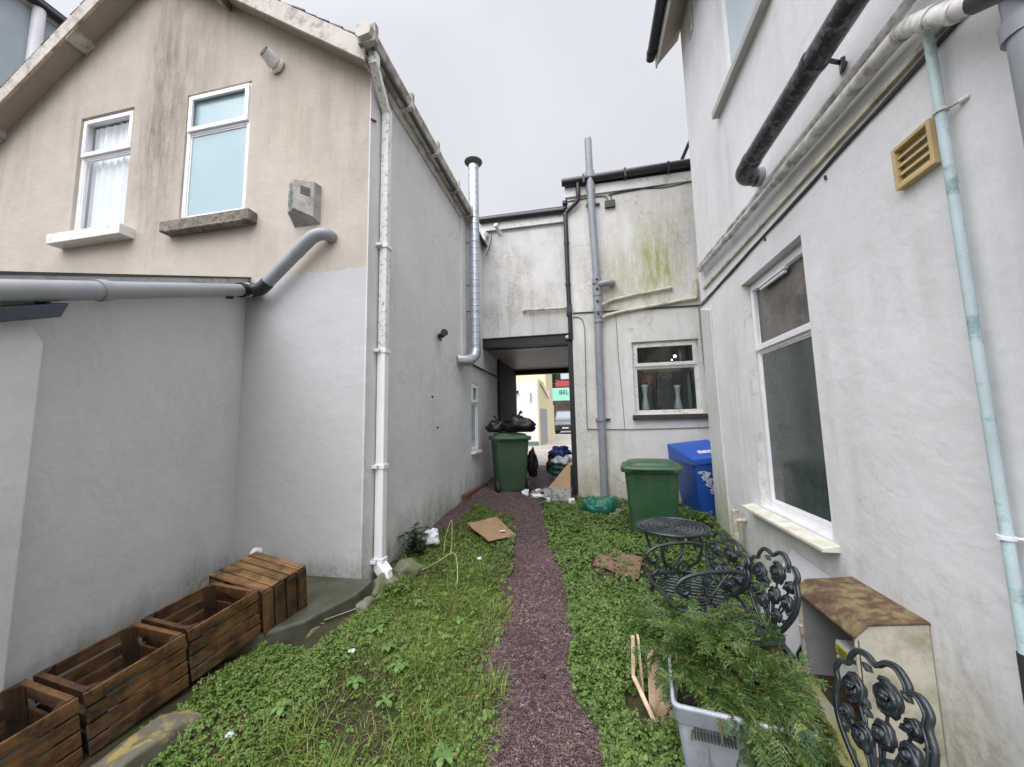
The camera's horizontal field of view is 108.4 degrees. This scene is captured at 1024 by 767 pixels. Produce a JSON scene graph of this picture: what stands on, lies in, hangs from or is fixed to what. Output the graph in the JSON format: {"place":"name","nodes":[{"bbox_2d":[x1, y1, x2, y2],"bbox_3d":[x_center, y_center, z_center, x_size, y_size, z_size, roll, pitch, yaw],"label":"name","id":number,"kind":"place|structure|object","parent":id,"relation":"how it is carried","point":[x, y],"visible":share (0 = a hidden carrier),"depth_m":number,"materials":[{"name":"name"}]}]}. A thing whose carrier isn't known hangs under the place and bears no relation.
{"place":"outdoors","nodes":[
{"label":"outdoors","id":0,"kind":"place"},
{"bbox_2d":[45,0,689,386],"label":"sky","id":1,"kind":"structure","parent":0,"point":[519,87],"materials":[{"name":"white"}]},
{"bbox_2d":[76,497,947,766],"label":"ground","id":2,"kind":"structure","parent":0,"point":[187,692],"depth_m":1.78,"materials":[{"name":"green plant"}]},
{"bbox_2d":[0,320,42,708],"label":"masonry pier","id":3,"kind":"structure","parent":2,"relation":"on","point":[21,346],"depth_m":1.55,"materials":[{"name":"white paint"}]},
{"bbox_2d":[0,0,66,85],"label":"neighbouring house","id":4,"kind":"structure","parent":2,"relation":"on","point":[28,28],"depth_m":5.91,"materials":[{"name":"paint"}]},
{"bbox_2d":[90,708,206,766],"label":"kerb stone","id":5,"kind":"object","parent":2,"relation":"on","point":[149,742],"visible":0.67,"depth_m":1.48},
{"bbox_2d":[0,227,336,724],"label":"lean to","id":6,"kind":"object","parent":2,"relation":"on","point":[128,519],"visible":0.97,"depth_m":2.08,"materials":[{"name":"grey paint"}]},
{"bbox_2d":[0,575,371,766],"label":"concrete slab","id":7,"kind":"structure","parent":2,"relation":"on","point":[328,597],"depth_m":2.40,"materials":[{"name":"grey concrete"}]},
{"bbox_2d":[0,679,82,766],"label":"wooden crate","id":8,"kind":"object","parent":7,"relation":"on","point":[55,729],"visible":0.99,"depth_m":1.42,"materials":[{"name":"brown wood"}]},
{"bbox_2d":[33,622,188,755],"bbox_3d":[-1.807,1.358,1.685,0.382,0.268,0.349,-3,2,18],"label":"wooden crate","id":9,"kind":"object","parent":7,"relation":"on","point":[101,726],"visible":0.81,"depth_m":1.66,"materials":[{"name":"brown wood"}]},
{"bbox_2d":[126,673,165,698],"bbox_3d":[-1.798,1.445,1.700,0.377,0.074,0.040,4,-8,-43],"label":"loose slat","id":10,"kind":"object","parent":9,"relation":"in","point":[144,686],"depth_m":1.74,"materials":[{"name":"brown wood"}]},
{"bbox_2d":[141,582,260,681],"bbox_3d":[-1.690,1.336,2.026,0.382,0.268,0.349,-3,2,19],"label":"wooden crate","id":11,"kind":"object","parent":7,"relation":"on","point":[206,650],"visible":0.8,"depth_m":2.00,"materials":[{"name":"brown wood"}]},
{"bbox_2d":[216,622,242,638],"bbox_3d":[-1.681,1.418,2.037,0.046,0.082,0.346,-7,-8,42],"label":"loose slat","id":12,"kind":"object","parent":11,"relation":"in","point":[229,630],"depth_m":2.10,"materials":[{"name":"brown wood"}]},
{"bbox_2d":[209,552,306,637],"bbox_3d":[-1.616,1.341,2.363,0.484,0.312,0.312,2,4,21],"label":"wooden crate","id":13,"kind":"object","parent":7,"relation":"on","point":[281,583],"visible":0.69,"depth_m":2.29,"materials":[{"name":"brown wood"}]},
{"bbox_2d":[224,731,234,737],"bbox_3d":[-1.183,1.468,1.545,0.040,0.016,0.029,-2,-6,11],"label":"litter scrap","id":14,"kind":"object","parent":2,"relation":"on","point":[232,733],"visible":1,"depth_m":1.54,"materials":[{"name":"white paper"}]},
{"bbox_2d":[0,0,498,579],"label":"gabled house","id":15,"kind":"structure","parent":2,"relation":"on","point":[254,140],"depth_m":3.47,"materials":[{"name":"paint"}]},
{"bbox_2d":[46,110,134,249],"bbox_3d":[-4.110,-2.082,3.733,0.930,1.425,0.257,-2,-6,11],"label":"window","id":16,"kind":"structure","parent":15,"relation":"in","point":[110,159],"depth_m":3.83,"materials":[{"name":"white plastic"}]},
{"bbox_2d":[159,83,256,236],"bbox_3d":[-2.762,-2.106,3.435,0.970,1.455,0.170,-2,-6,11],"label":"window","id":17,"kind":"structure","parent":15,"relation":"in","point":[216,158],"depth_m":3.48,"materials":[{"name":"white plastic"}]},
{"bbox_2d":[471,383,481,453],"bbox_3d":[-0.581,0.539,5.752,0.125,1.080,0.380,-2,-6,11],"label":"window","id":18,"kind":"structure","parent":15,"relation":"in","point":[474,388],"depth_m":5.80,"materials":[{"name":"white plastic"}]},
{"bbox_2d":[139,608,394,766],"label":"weeds","id":19,"kind":"object","parent":2,"relation":"on","point":[259,713],"visible":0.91,"depth_m":1.77,"materials":[{"name":"green plant"}]},
{"bbox_2d":[305,626,319,637],"bbox_3d":[-1.216,1.577,2.304,0.106,0.117,0.272,-2,-6,11],"label":"mossy stone","id":20,"kind":"object","parent":2,"relation":"on","point":[311,631],"visible":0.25,"depth_m":2.27,"materials":[{"name":"stone"}]},
{"bbox_2d":[142,503,514,766],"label":"clover","id":21,"kind":"object","parent":2,"relation":"on","point":[501,580],"visible":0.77,"depth_m":2.04,"materials":[{"name":"green plant"}]},
{"bbox_2d":[152,513,517,766],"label":"dry grass","id":22,"kind":"structure","parent":2,"relation":"on","point":[457,660],"depth_m":1.91,"materials":[{"name":"green plant"}]},
{"bbox_2d":[324,590,383,619],"bbox_3d":[-1.044,1.520,2.573,0.041,0.046,0.545,-4,-7,28],"label":"dry stalk","id":23,"kind":"object","parent":2,"relation":"on","point":[344,612],"visible":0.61,"depth_m":2.43,"materials":[{"name":"beige plant"}]},
{"bbox_2d":[355,596,376,612],"bbox_3d":[-1.017,1.558,2.591,0.142,0.133,0.182,0,-6,-11],"label":"mossy stone","id":24,"kind":"object","parent":2,"relation":"on","point":[365,602],"visible":0.53,"depth_m":2.55,"materials":[{"name":"grey stone"}]},
{"bbox_2d":[270,599,463,766],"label":"broad leaved weeds","id":25,"kind":"object","parent":2,"relation":"on","point":[446,754],"visible":0.99,"depth_m":1.73,"materials":[{"name":"green plant"}]},
{"bbox_2d":[371,573,399,595],"bbox_3d":[-0.987,1.545,2.822,0.197,0.191,0.250,-4,-7,26],"label":"mossy stone","id":26,"kind":"object","parent":2,"relation":"on","point":[379,579],"visible":0.45,"depth_m":2.79,"materials":[{"name":"stone"}]},
{"bbox_2d":[381,573,409,594],"bbox_3d":[-0.871,1.530,2.757,0.210,0.136,0.241,4,-8,-43],"label":"weed","id":27,"kind":"object","parent":2,"relation":"on","point":[395,587],"visible":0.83,"depth_m":2.75,"materials":[{"name":"green plant"}]},
{"bbox_2d":[392,557,425,577],"bbox_3d":[-0.861,1.530,3.040,0.250,0.167,0.228,-5,-7,33],"label":"mossy stone","id":28,"kind":"object","parent":2,"relation":"on","point":[411,567],"visible":0.63,"depth_m":2.99,"materials":[{"name":"green stone"}]},
{"bbox_2d":[398,522,429,556],"bbox_3d":[-0.879,1.463,3.360,0.283,0.340,0.330,-2,-6,11],"label":"leafy weed","id":29,"kind":"object","parent":2,"relation":"on","point":[414,545],"visible":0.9,"depth_m":3.34,"materials":[{"name":"green plant"}]},
{"bbox_2d":[209,542,645,766],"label":"long grass","id":30,"kind":"structure","parent":2,"relation":"on","point":[493,683],"depth_m":1.66,"materials":[{"name":"green plant"}]},
{"bbox_2d":[421,528,439,544],"bbox_3d":[-0.774,1.448,3.512,0.196,0.142,0.148,-2,-6,11],"label":"plastic bag","id":31,"kind":"object","parent":2,"relation":"on","point":[432,537],"visible":0.86,"depth_m":3.47,"materials":[{"name":"white plastic"}]},
{"bbox_2d":[421,552,457,580],"bbox_3d":[-0.556,1.474,2.996,0.406,0.165,0.162,-5,-7,30],"label":"dry stalk","id":32,"kind":"object","parent":2,"relation":"on","point":[441,559],"visible":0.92,"depth_m":3.02,"materials":[{"name":"beige plant"}]},
{"bbox_2d":[443,520,451,552],"bbox_3d":[-0.585,1.427,3.407,0.086,0.304,0.105,-2,-6,11],"label":"dry stalk","id":33,"kind":"object","parent":2,"relation":"on","point":[445,538],"visible":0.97,"depth_m":3.40,"materials":[{"name":"beige plant"}]},
{"bbox_2d":[462,482,487,501],"bbox_3d":[-0.541,1.613,5.532,0.070,0.095,1.100,-2,-6,11],"label":"edging board","id":34,"kind":"object","parent":2,"relation":"on","point":[466,496],"visible":0.71,"depth_m":5.34,"materials":[{"name":"wood"}]},
{"bbox_2d":[203,496,831,766],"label":"dead leaves","id":35,"kind":"object","parent":2,"relation":"on","point":[455,753],"visible":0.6,"depth_m":1.97,"materials":[{"name":"brown plant"}]},
{"bbox_2d":[479,206,578,496],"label":"passage building","id":36,"kind":"structure","parent":2,"relation":"on","point":[525,324],"depth_m":6.33,"materials":[{"name":"white paint"}]},
{"bbox_2d":[516,382,548,445],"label":"white outbuilding","id":37,"kind":"structure","parent":2,"relation":"on","point":[527,405],"depth_m":16.57,"materials":[{"name":"white paint"}]},
{"bbox_2d":[516,374,552,403],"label":"cream building","id":38,"kind":"structure","parent":2,"relation":"on","point":[546,379],"depth_m":22.77,"materials":[{"name":"yellow paint"}]},
{"bbox_2d":[533,496,545,500],"bbox_3d":[0.402,1.729,5.507,0.349,0.089,0.142,-2,-6,11],"label":"dark bag","id":39,"kind":"object","parent":2,"relation":"on","point":[540,498],"visible":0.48,"depth_m":5.48,"materials":[{"name":"black"}]},
{"bbox_2d":[537,378,554,445],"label":"yard wall","id":40,"kind":"structure","parent":2,"relation":"on","point":[546,429],"depth_m":17.99,"materials":[{"name":"beige paint"}]},
{"bbox_2d":[540,408,547,444],"bbox_3d":[1.547,2.057,17.752,0.030,1.670,2.152,-3,-6,13],"label":"door","id":41,"kind":"structure","parent":40,"relation":"in","point":[543,412],"depth_m":17.56,"materials":[{"name":"grey metal"}]},
{"bbox_2d":[339,513,777,764],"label":"larger weeds","id":42,"kind":"object","parent":2,"relation":"on","point":[484,717],"visible":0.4,"depth_m":2.02,"materials":[{"name":"green plant"}]},
{"bbox_2d":[543,462,573,500],"bbox_3d":[0.698,1.488,5.616,0.474,0.570,0.223,-1,-6,3],"label":"cardboard box","id":43,"kind":"object","parent":2,"relation":"on","point":[560,486],"visible":0.8,"depth_m":5.52,"materials":[{"name":"brown cardboard"}]},
{"bbox_2d":[553,400,570,430],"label":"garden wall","id":44,"kind":"structure","parent":2,"relation":"on","point":[562,405],"depth_m":39.68,"materials":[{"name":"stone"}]},
{"bbox_2d":[568,498,575,504],"bbox_3d":[0.865,1.698,5.341,0.104,0.095,0.092,1,-6,-16],"label":"litter bag","id":45,"kind":"object","parent":2,"relation":"on","point":[571,499],"visible":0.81,"depth_m":5.32,"materials":[{"name":"white plastic"}]},
{"bbox_2d":[581,494,620,514],"bbox_3d":[1.210,1.647,5.037,0.524,0.271,0.448,-2,-6,11],"label":"green sack","id":46,"kind":"object","parent":2,"relation":"on","point":[608,504],"visible":0.81,"depth_m":4.86,"materials":[{"name":"teal plastic"}]},
{"bbox_2d":[592,549,642,578],"bbox_3d":[0.965,1.604,3.313,0.417,0.066,0.493,-5,-7,29],"label":"cardboard sheet","id":47,"kind":"object","parent":2,"relation":"on","point":[637,562],"visible":0.77,"depth_m":3.30,"materials":[{"name":"brown cardboard"}]},
{"bbox_2d":[615,508,622,513],"bbox_3d":[1.399,1.682,4.875,0.142,0.065,0.098,-2,-6,11],"label":"rubble stone","id":48,"kind":"object","parent":2,"relation":"on","point":[619,510],"visible":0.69,"depth_m":4.85,"materials":[{"name":"beige stone"}]},
{"bbox_2d":[561,136,709,501],"bbox_3d":[2.663,-1.045,7.122,3.044,6.460,3.265,-2,-6,11],"label":"extension","id":49,"kind":"object","parent":2,"relation":"on","point":[632,286],"visible":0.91,"depth_m":5.79,"materials":[{"name":"white paint"}]},
{"bbox_2d":[641,385,649,409],"bbox_3d":[2.091,0.244,5.797,0.125,0.440,0.123,-2,-6,11],"label":"vase","id":50,"kind":"object","parent":49,"relation":"on","point":[645,405],"visible":0.79,"depth_m":5.77,"materials":[{"name":"ceramic"}]},
{"bbox_2d":[655,376,663,409],"bbox_3d":[2.296,0.170,5.763,0.125,0.572,0.123,-2,-6,11],"label":"vase","id":51,"kind":"object","parent":49,"relation":"on","point":[659,403],"visible":0.81,"depth_m":5.74,"materials":[{"name":"ceramic"}]},
{"bbox_2d":[637,369,670,385],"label":"dried flowers","id":52,"kind":"object","parent":51,"relation":"in","point":[653,375],"visible":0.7,"depth_m":5.85,"materials":[{"name":"brown plant"}]},
{"bbox_2d":[631,339,707,419],"bbox_3d":[2.376,-0.053,5.688,1.075,1.200,0.360,-2,-6,11],"label":"window","id":53,"kind":"structure","parent":49,"relation":"in","point":[676,413],"depth_m":5.61,"materials":[{"name":"white plastic"}]},
{"bbox_2d":[673,385,682,408],"bbox_3d":[2.562,0.235,5.703,0.125,0.418,0.123,-2,-6,11],"label":"vase","id":54,"kind":"object","parent":49,"relation":"on","point":[678,403],"visible":0.73,"depth_m":5.68,"materials":[{"name":"ceramic"}]},
{"bbox_2d":[505,495,779,766],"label":"ground cover","id":55,"kind":"object","parent":2,"relation":"on","point":[616,730],"visible":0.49,"depth_m":2.52,"materials":[{"name":"green plant"}]},
{"bbox_2d":[620,458,683,541],"bbox_3d":[1.624,1.333,4.280,0.653,0.880,0.715,-3,-6,18],"label":"wheelie bin","id":56,"kind":"object","parent":2,"relation":"on","point":[652,485],"visible":0.73,"depth_m":4.05,"materials":[{"name":"green plastic"}]},
{"bbox_2d":[631,634,675,738],"bbox_3d":[0.649,1.387,1.689,0.122,0.334,0.278,1,-6,-22],"label":"pale wood frame","id":57,"kind":"object","parent":2,"relation":"on","point":[654,707],"visible":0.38,"depth_m":1.71,"materials":[{"name":"brown wood"}]},
{"bbox_2d":[636,517,710,603],"bbox_3d":[1.212,1.349,2.756,0.521,0.567,0.521,-1,-6,-1],"label":"round garden table","id":58,"kind":"object","parent":2,"relation":"on","point":[682,530],"visible":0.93,"depth_m":2.73,"materials":[{"name":"black metal"}]},
{"bbox_2d":[674,538,699,545],"bbox_3d":[1.873,1.652,3.916,0.330,0.201,0.284,4,-8,-38],"label":"weed clump","id":59,"kind":"object","parent":2,"relation":"on","point":[692,539],"visible":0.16,"depth_m":3.87,"materials":[{"name":"green plant"}]},
{"bbox_2d":[667,439,715,518],"bbox_3d":[2.584,1.307,4.957,0.600,0.997,0.650,-6,-4,-3],"label":"blue recycling bin","id":60,"kind":"object","parent":2,"relation":"on","point":[693,459],"visible":0.44,"depth_m":4.78,"materials":[{"name":"plastic"}]},
{"bbox_2d":[645,531,753,616],"bbox_3d":[1.109,1.268,2.231,0.449,0.669,0.600,-1,-6,1],"label":"garden bench","id":61,"kind":"object","parent":2,"relation":"on","point":[725,583],"visible":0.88,"depth_m":2.20,"materials":[{"name":"black metal"}]},
{"bbox_2d":[683,508,717,524],"bbox_3d":[2.242,1.620,4.481,0.444,0.254,0.446,-4,-7,25],"label":"weed clump","id":62,"kind":"object","parent":2,"relation":"on","point":[699,517],"visible":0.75,"depth_m":4.41,"materials":[{"name":"green plant"}]},
{"bbox_2d":[723,575,762,594],"bbox_3d":[1.890,1.651,3.047,0.257,0.188,0.303,-2,-6,11],"label":"weed clump","id":63,"kind":"object","parent":2,"relation":"on","point":[745,592],"visible":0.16,"depth_m":2.99,"materials":[{"name":"green plant"}]},
{"bbox_2d":[668,656,819,766],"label":"storage box","id":64,"kind":"object","parent":2,"relation":"on","point":[705,747],"visible":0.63,"depth_m":1.30,"materials":[{"name":"grey plastic"}]},
{"bbox_2d":[619,589,847,766],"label":"conifer cuttings","id":65,"kind":"object","parent":64,"relation":"on","point":[741,679],"visible":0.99,"depth_m":1.41,"materials":[{"name":"green plant"}]},
{"bbox_2d":[687,614,725,744],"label":"conifer branches","id":66,"kind":"object","parent":65,"relation":"on","point":[693,700],"visible":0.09,"depth_m":1.31,"materials":[{"name":"green plant"}]},
{"bbox_2d":[705,547,801,670],"bbox_3d":[1.148,1.214,1.831,0.427,0.743,0.377,3,-14,-3],"label":"garden chair","id":67,"kind":"object","parent":2,"relation":"on","point":[790,606],"visible":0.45,"depth_m":1.83,"materials":[{"name":"black metal"}]},
{"bbox_2d":[759,549,830,656],"bbox_3d":[1.956,1.489,2.571,0.280,0.492,0.520,-2,-6,11],"label":"leaning panel","id":68,"kind":"object","parent":2,"relation":"on","point":[805,567],"visible":0.33,"depth_m":2.56,"materials":[{"name":"white"}]},
{"bbox_2d":[758,649,877,766],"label":"mossy board","id":69,"kind":"object","parent":2,"relation":"on","point":[825,703],"visible":0.16,"depth_m":1.79,"materials":[{"name":"grey wood"}]},
{"bbox_2d":[646,0,1023,766],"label":"white house","id":70,"kind":"structure","parent":2,"relation":"on","point":[858,184],"depth_m":1.92,"materials":[{"name":"paint"}]},
{"bbox_2d":[711,0,770,119],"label":"window","id":71,"kind":"structure","parent":70,"relation":"in","point":[742,19],"depth_m":3.54,"materials":[{"name":"white plastic"}]},
{"bbox_2d":[741,244,840,552],"bbox_3d":[2.179,0.066,3.035,0.235,2.135,1.250,-2,-6,11],"label":"window","id":72,"kind":"structure","parent":70,"relation":"in","point":[777,325],"depth_m":3.02,"materials":[{"name":"white plastic"}]},
{"bbox_2d":[753,648,940,766],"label":"garden chair","id":73,"kind":"object","parent":2,"relation":"on","point":[890,699],"visible":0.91,"depth_m":1.17,"materials":[{"name":"black metal"}]},
{"bbox_2d":[798,577,946,766],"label":"meter box","id":74,"kind":"object","parent":2,"relation":"on","point":[840,616],"visible":0.63,"depth_m":1.80,"materials":[{"name":"metal"}]},
{"bbox_2d":[433,465,636,766],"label":"gravel path","id":75,"kind":"structure","parent":0,"point":[544,478],"depth_m":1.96,"materials":[{"name":"brown gravel"}]},
{"bbox_2d":[467,517,515,540],"bbox_3d":[-0.210,1.603,4.090,0.459,0.138,0.431,4,-8,-42],"label":"cardboard sheet","id":76,"kind":"object","parent":75,"relation":"on","point":[488,529],"visible":1,"depth_m":4.05,"materials":[{"name":"brown cardboard"}]},
{"bbox_2d":[489,433,530,492],"bbox_3d":[-0.034,1.261,5.942,0.610,0.921,0.691,0,-6,-12],"label":"wheelie bin","id":77,"kind":"object","parent":75,"relation":"on","point":[510,453],"visible":0.96,"depth_m":5.73,"materials":[{"name":"green plastic"}]},
{"bbox_2d":[485,415,504,431],"bbox_3d":[-0.258,0.656,6.053,0.312,0.279,0.320,-6,-8,38],"label":"bin bag","id":78,"kind":"object","parent":77,"relation":"on","point":[496,425],"visible":0.94,"depth_m":5.94,"materials":[{"name":"black plastic"}]},
{"bbox_2d":[503,410,535,431],"bbox_3d":[0.129,0.605,5.946,0.547,0.352,0.473,-2,-6,11],"label":"bin bag","id":79,"kind":"object","parent":77,"relation":"on","point":[516,423],"visible":1,"depth_m":5.80,"materials":[{"name":"black plastic"}]},
{"bbox_2d":[521,489,528,495],"bbox_3d":[0.201,1.652,5.599,0.124,0.114,0.138,-2,-6,11],"label":"litter bag","id":80,"kind":"object","parent":75,"relation":"on","point":[524,492],"visible":0.84,"depth_m":5.56,"materials":[{"name":"white plastic"}]},
{"bbox_2d":[527,447,538,477],"bbox_3d":[0.344,1.326,6.287,0.195,0.513,0.343,-2,-6,11],"label":"black sack","id":81,"kind":"object","parent":75,"relation":"on","point":[532,464],"visible":0.98,"depth_m":6.19,"materials":[{"name":"black plastic"}]},
{"bbox_2d":[530,489,543,492],"bbox_3d":[0.390,1.692,5.815,0.349,0.050,0.175,-1,-6,-7],"label":"cardboard sheet","id":82,"kind":"object","parent":75,"relation":"on","point":[540,491],"visible":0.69,"depth_m":5.78,"materials":[{"name":"brown cardboard"}]},
{"bbox_2d":[531,493,543,497],"bbox_3d":[0.383,1.709,5.592,0.317,0.095,0.193,0,-6,-9],"label":"white tray","id":83,"kind":"object","parent":75,"relation":"on","point":[534,495],"visible":0.54,"depth_m":5.57,"materials":[{"name":"white plastic"}]},
{"bbox_2d":[546,454,554,472],"bbox_3d":[0.801,1.476,6.969,0.328,0.384,0.420,-2,-6,11],"label":"black sack","id":84,"kind":"object","parent":75,"relation":"on","point":[549,463],"visible":0.14,"depth_m":6.83,"materials":[{"name":"black plastic"}]},
{"bbox_2d":[548,464,571,475],"bbox_3d":[0.899,1.538,6.651,0.432,0.270,0.439,0,-6,-13],"label":"dark green sack","id":85,"kind":"object","parent":75,"relation":"on","point":[555,470],"visible":0.38,"depth_m":6.55,"materials":[{"name":"teal plastic"}]},
{"bbox_2d":[551,455,571,464],"bbox_3d":[0.904,1.377,6.708,0.352,0.183,0.342,-5,-7,31],"label":"pale sack","id":86,"kind":"object","parent":85,"relation":"on","point":[565,459],"visible":0.8,"depth_m":6.59,"materials":[{"name":"white plastic"}]},
{"bbox_2d":[548,445,571,456],"bbox_3d":[0.874,1.241,6.826,0.390,0.207,0.417,2,-7,-25],"label":"blue sack","id":87,"kind":"object","parent":86,"relation":"on","point":[562,451],"visible":0.85,"depth_m":6.70,"materials":[{"name":"blue plastic"}]},
{"bbox_2d":[528,431,571,464],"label":"courtyard paving","id":88,"kind":"structure","parent":0,"point":[563,438],"depth_m":15.78,"materials":[{"name":"beige concrete"}]},
{"bbox_2d":[552,374,568,387],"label":"broadleaf tree","id":89,"kind":"object","parent":88,"relation":"on","point":[555,377],"visible":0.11,"depth_m":45.13,"materials":[{"name":"green plant"}]},
{"bbox_2d":[552,373,569,424],"bbox_3d":[6.264,1.739,37.500,5.550,6.250,0.230,-2,-6,11],"label":"shop sign","id":90,"kind":"object","parent":88,"relation":"on","point":[561,394],"visible":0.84,"depth_m":37.78,"materials":[{"name":"plastic"}]},
{"bbox_2d":[554,410,570,433],"bbox_3d":[4.862,3.415,32.850,2.280,2.000,4.818,-2,-6,11],"label":"parked van","id":91,"kind":"object","parent":88,"relation":"on","point":[562,422],"visible":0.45,"depth_m":31.16,"materials":[{"name":"grey paint"}]}
]}

